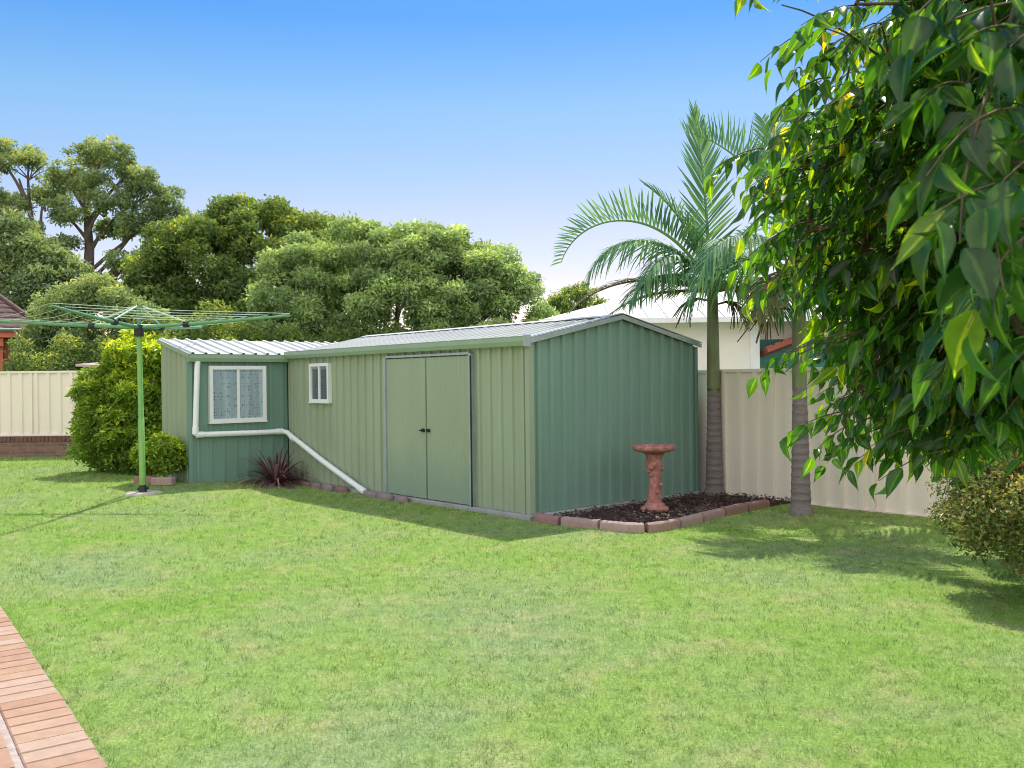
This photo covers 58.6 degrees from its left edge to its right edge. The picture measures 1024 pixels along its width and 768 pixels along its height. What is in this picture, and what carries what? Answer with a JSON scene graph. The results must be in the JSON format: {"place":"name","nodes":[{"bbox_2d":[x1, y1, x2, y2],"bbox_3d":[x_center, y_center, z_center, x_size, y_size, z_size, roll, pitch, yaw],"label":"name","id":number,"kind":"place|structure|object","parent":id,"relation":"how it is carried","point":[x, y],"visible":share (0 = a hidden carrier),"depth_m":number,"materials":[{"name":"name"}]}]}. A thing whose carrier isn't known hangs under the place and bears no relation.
{"place":"outdoors","nodes":[
{"label":"outdoors","id":0,"kind":"place"},
{"bbox_2d":[0,606,107,767],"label":"path","id":1,"kind":"structure","parent":0,"point":[40,726],"depth_m":4.03,"materials":[{"name":"pink brick"}]},
{"bbox_2d":[0,0,892,358],"label":"sky","id":2,"kind":"structure","parent":0,"point":[496,118],"materials":[{"name":"blue"}]},
{"bbox_2d":[0,456,1023,767],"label":"lawn","id":3,"kind":"structure","parent":0,"point":[358,692],"depth_m":5.28,"materials":[{"name":"green plant"}]},
{"bbox_2d":[63,329,163,475],"bbox_3d":[-6.135,0.341,14.747,2.152,2.595,1.711,-1,0,0],"label":"garden shrub","id":4,"kind":"object","parent":3,"relation":"on","point":[104,427],"visible":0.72,"depth_m":14.33,"materials":[{"name":"green plant"}]},
{"bbox_2d":[133,476,156,483],"bbox_3d":[-5.184,1.357,12.924,0.300,0.105,0.120,-1,0,7],"label":"edging stone","id":5,"kind":"object","parent":3,"relation":"on","point":[136,479],"visible":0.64,"depth_m":12.87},
{"bbox_2d":[0,303,289,495],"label":"rotary clothesline","id":6,"kind":"object","parent":3,"relation":"on","point":[139,328],"visible":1,"depth_m":11.96,"materials":[{"name":"metal"}]},
{"bbox_2d":[128,431,191,476],"bbox_3d":[-5.051,1.147,13.093,0.880,0.957,0.742,-1,0,35],"label":"garden shrub","id":7,"kind":"object","parent":3,"relation":"on","point":[165,453],"visible":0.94,"depth_m":12.94,"materials":[{"name":"green plant"}]},
{"bbox_2d":[151,477,175,484],"bbox_3d":[-4.864,1.353,12.744,0.300,0.105,0.120,-1,0,7],"label":"edging stone","id":8,"kind":"object","parent":3,"relation":"on","point":[163,480],"visible":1,"depth_m":12.69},
{"bbox_2d":[229,443,319,488],"bbox_3d":[-3.462,1.506,13.449,2.063,1.285,1.977,-1,0,26],"label":"flax plant","id":9,"kind":"object","parent":3,"relation":"on","point":[278,476],"visible":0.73,"depth_m":13.31,"materials":[{"name":"purple plant"}]},
{"bbox_2d":[298,480,311,486],"bbox_3d":[-3.025,1.465,13.363,0.114,0.103,0.309,-1,0,-41],"label":"edging stone","id":10,"kind":"object","parent":3,"relation":"on","point":[305,483],"visible":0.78,"depth_m":13.29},
{"bbox_2d":[310,482,322,488],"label":"edging stone","id":11,"kind":"object","parent":3,"relation":"on","point":[315,485],"visible":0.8,"depth_m":13.04,"materials":[{"name":"brown stone"}]},
{"bbox_2d":[321,484,334,490],"bbox_3d":[-2.581,1.461,12.854,0.111,0.102,0.256,-1,0,-41],"label":"edging stone","id":12,"kind":"object","parent":3,"relation":"on","point":[328,487],"visible":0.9,"depth_m":12.79,"materials":[{"name":"grey stone"}]},
{"bbox_2d":[334,486,347,492],"bbox_3d":[-2.357,1.459,12.597,0.113,0.102,0.277,-1,0,-41],"label":"edging stone","id":13,"kind":"object","parent":3,"relation":"on","point":[342,489],"visible":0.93,"depth_m":12.53,"materials":[{"name":"stone"}]},
{"bbox_2d":[363,490,377,497],"bbox_3d":[-1.857,1.455,12.022,0.104,0.102,0.283,-1,0,-41],"label":"edging stone","id":14,"kind":"object","parent":3,"relation":"on","point":[369,493],"visible":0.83,"depth_m":11.96,"materials":[{"name":"grey stone"}]},
{"bbox_2d":[376,493,393,499],"bbox_3d":[-1.640,1.453,11.766,0.114,0.102,0.315,-1,0,-41],"label":"edging stone","id":15,"kind":"object","parent":3,"relation":"on","point":[381,496],"visible":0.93,"depth_m":11.70,"materials":[{"name":"stone"}]},
{"bbox_2d":[394,495,408,502],"bbox_3d":[-1.384,1.451,11.479,0.109,0.102,0.256,-1,0,-41],"label":"edging stone","id":16,"kind":"object","parent":3,"relation":"on","point":[398,498],"visible":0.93,"depth_m":11.42,"materials":[{"name":"grey stone"}]},
{"bbox_2d":[157,313,701,519],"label":"garden shed","id":17,"kind":"structure","parent":3,"relation":"on","point":[525,420],"depth_m":11.35,"materials":[{"name":"metal"}]},
{"bbox_2d":[208,366,267,423],"bbox_3d":[-4.049,0.152,13.495,0.909,0.841,0.068,-1,0,-41],"label":"window","id":18,"kind":"structure","parent":17,"relation":"in","point":[236,394],"depth_m":13.47,"materials":[{"name":"white paint"}]},
{"bbox_2d":[308,363,332,402],"bbox_3d":[-2.788,-0.011,13.258,0.068,0.579,0.589,-1,0,-41],"label":"window","id":19,"kind":"structure","parent":17,"relation":"in","point":[320,374],"depth_m":13.23,"materials":[{"name":"white paint"}]},
{"bbox_2d":[386,358,427,498],"bbox_3d":[-1.357,0.548,11.596,0.060,1.740,0.871,-1,0,-41],"label":"door","id":20,"kind":"structure","parent":17,"relation":"in","point":[406,378],"depth_m":11.58,"materials":[{"name":"green metal"}]},
{"bbox_2d":[426,356,469,504],"bbox_3d":[-0.776,0.543,10.933,0.060,1.740,0.871,-1,0,-41],"label":"door","id":21,"kind":"structure","parent":17,"relation":"in","point":[447,430],"depth_m":10.94,"materials":[{"name":"green metal"}]},
{"bbox_2d":[534,512,561,524],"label":"edging block","id":22,"kind":"structure","parent":3,"relation":"on","point":[542,517],"depth_m":9.56,"materials":[{"name":"beige concrete"}]},
{"bbox_2d":[561,516,601,529],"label":"edging block","id":23,"kind":"structure","parent":3,"relation":"on","point":[579,522],"depth_m":9.29,"materials":[{"name":"beige concrete"}]},
{"bbox_2d":[600,520,643,532],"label":"edging block","id":24,"kind":"structure","parent":3,"relation":"on","point":[622,527],"depth_m":9.00,"materials":[{"name":"beige concrete"}]},
{"bbox_2d":[551,100,840,495],"bbox_3d":[2.582,-1.151,11.570,3.674,5.265,2.847,-1,0,-32],"label":"palm tree","id":25,"kind":"object","parent":3,"relation":"on","point":[695,231],"visible":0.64,"depth_m":11.62,"materials":[{"name":"green plant"}]},
{"bbox_2d":[698,508,724,521],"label":"edging block","id":26,"kind":"structure","parent":3,"relation":"on","point":[713,514],"depth_m":9.77,"materials":[{"name":"beige concrete"}]},
{"bbox_2d":[720,503,747,515],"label":"edging block","id":27,"kind":"structure","parent":3,"relation":"on","point":[734,509],"depth_m":10.12,"materials":[{"name":"beige concrete"}]},
{"bbox_2d":[677,110,858,515],"bbox_3d":[3.420,-0.889,9.873,3.282,4.731,2.828,-1,0,-34],"label":"palm tree","id":28,"kind":"object","parent":3,"relation":"on","point":[800,497],"visible":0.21,"depth_m":9.97,"materials":[{"name":"green plant"}]},
{"bbox_2d":[924,448,1023,586],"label":"garden shrub","id":29,"kind":"object","parent":3,"relation":"on","point":[989,509],"visible":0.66,"depth_m":5.95,"materials":[{"name":"green plant"}]},
{"bbox_2d":[537,489,790,530],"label":"mulch","id":30,"kind":"object","parent":0,"point":[602,512],"visible":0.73,"depth_m":10.37,"materials":[{"name":"brown plant"}]},
{"bbox_2d":[632,443,675,512],"bbox_3d":[1.602,1.056,10.270,0.498,0.742,0.487,-1,0,-29],"label":"bird bath","id":31,"kind":"object","parent":30,"relation":"on","point":[654,453],"visible":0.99,"depth_m":10.19,"materials":[{"name":"stone"}]},
{"bbox_2d":[645,518,679,532],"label":"edging block","id":32,"kind":"structure","parent":30,"relation":"on","point":[663,526],"depth_m":9.01,"materials":[{"name":"beige concrete"}]},
{"bbox_2d":[678,513,702,527],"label":"edging block","id":33,"kind":"structure","parent":30,"relation":"on","point":[697,518],"depth_m":9.41,"materials":[{"name":"beige concrete"}]},
{"bbox_2d":[746,500,769,510],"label":"edging block","id":34,"kind":"structure","parent":30,"relation":"on","point":[758,504],"depth_m":10.44,"materials":[{"name":"brown concrete"}]},
{"bbox_2d":[539,290,879,369],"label":"neighbour house","id":35,"kind":"structure","parent":0,"point":[745,351],"depth_m":20.50,"materials":[{"name":"white paint"}]},
{"label":"ground","id":36,"kind":"structure","parent":0,"visible":0},
{"bbox_2d":[0,294,28,371],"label":"neighbour house","id":37,"kind":"structure","parent":36,"relation":"on","point":[9,308],"depth_m":23.86,"materials":[{"name":"orange brick"}]},
{"bbox_2d":[0,436,76,456],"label":"garden wall","id":38,"kind":"structure","parent":36,"relation":"on","point":[30,446],"depth_m":18.14,"materials":[{"name":"brick"}]},
{"bbox_2d":[0,371,82,435],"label":"boundary fence","id":39,"kind":"object","parent":38,"relation":"on","point":[35,403],"visible":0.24,"depth_m":18.25,"materials":[{"name":"beige metal"}]},
{"bbox_2d":[0,208,106,352],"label":"leafy tree","id":40,"kind":"object","parent":36,"relation":"on","point":[31,261],"visible":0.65,"depth_m":28.50,"materials":[{"name":"green plant"}]},
{"bbox_2d":[75,362,100,366],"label":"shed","id":41,"kind":"structure","parent":36,"relation":"on","point":[86,364],"depth_m":20.30,"materials":[{"name":"white metal"}]},
{"bbox_2d":[0,332,179,371],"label":"leafy shrub","id":42,"kind":"object","parent":36,"relation":"on","point":[46,360],"visible":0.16,"depth_m":21.38,"materials":[{"name":"green plant"}]},
{"bbox_2d":[9,272,176,370],"bbox_3d":[-10.528,-0.606,23.230,4.145,4.534,2.680,-1,0,0],"label":"leafy tree","id":43,"kind":"object","parent":36,"relation":"on","point":[83,291],"visible":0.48,"depth_m":22.71,"materials":[{"name":"green plant"}]},
{"bbox_2d":[0,132,190,346],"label":"gum tree","id":44,"kind":"object","parent":36,"relation":"on","point":[122,225],"visible":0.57,"depth_m":37.62,"materials":[{"name":"green plant"}]},
{"bbox_2d":[113,192,350,340],"bbox_3d":[-9.305,-2.449,30.967,8.454,8.189,6.562,-1,0,0],"label":"broad tree","id":45,"kind":"object","parent":36,"relation":"on","point":[223,230],"visible":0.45,"depth_m":29.55,"materials":[{"name":"green plant"}]},
{"bbox_2d":[158,299,435,342],"bbox_3d":[-4.945,-0.281,22.998,8.045,3.771,2.671,-1,0,0],"label":"leafy tree","id":46,"kind":"object","parent":36,"relation":"on","point":[344,334],"visible":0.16,"depth_m":22.80,"materials":[{"name":"green plant"}]},
{"bbox_2d":[235,211,559,342],"bbox_3d":[-2.987,-1.572,25.015,8.955,6.300,4.694,-1,0,0],"label":"rounded tree","id":47,"kind":"object","parent":36,"relation":"on","point":[416,274],"visible":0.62,"depth_m":23.79,"materials":[{"name":"green plant"}]},
{"bbox_2d":[545,280,608,313],"bbox_3d":[2.663,-1.554,40.029,3.313,5.994,2.390,-1,0,0],"label":"distant tree","id":48,"kind":"object","parent":36,"relation":"on","point":[562,303],"visible":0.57,"depth_m":39.60,"materials":[{"name":"green plant"}]},
{"bbox_2d":[698,367,1023,518],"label":"boundary fence","id":49,"kind":"object","parent":36,"relation":"on","point":[756,427],"visible":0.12,"depth_m":11.16,"materials":[{"name":"beige metal"}]},
{"bbox_2d":[703,0,1023,502],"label":"broadleaf tree","id":50,"kind":"object","parent":36,"relation":"on","point":[917,127],"visible":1,"depth_m":2.88,"materials":[{"name":"green plant"}]}
]}

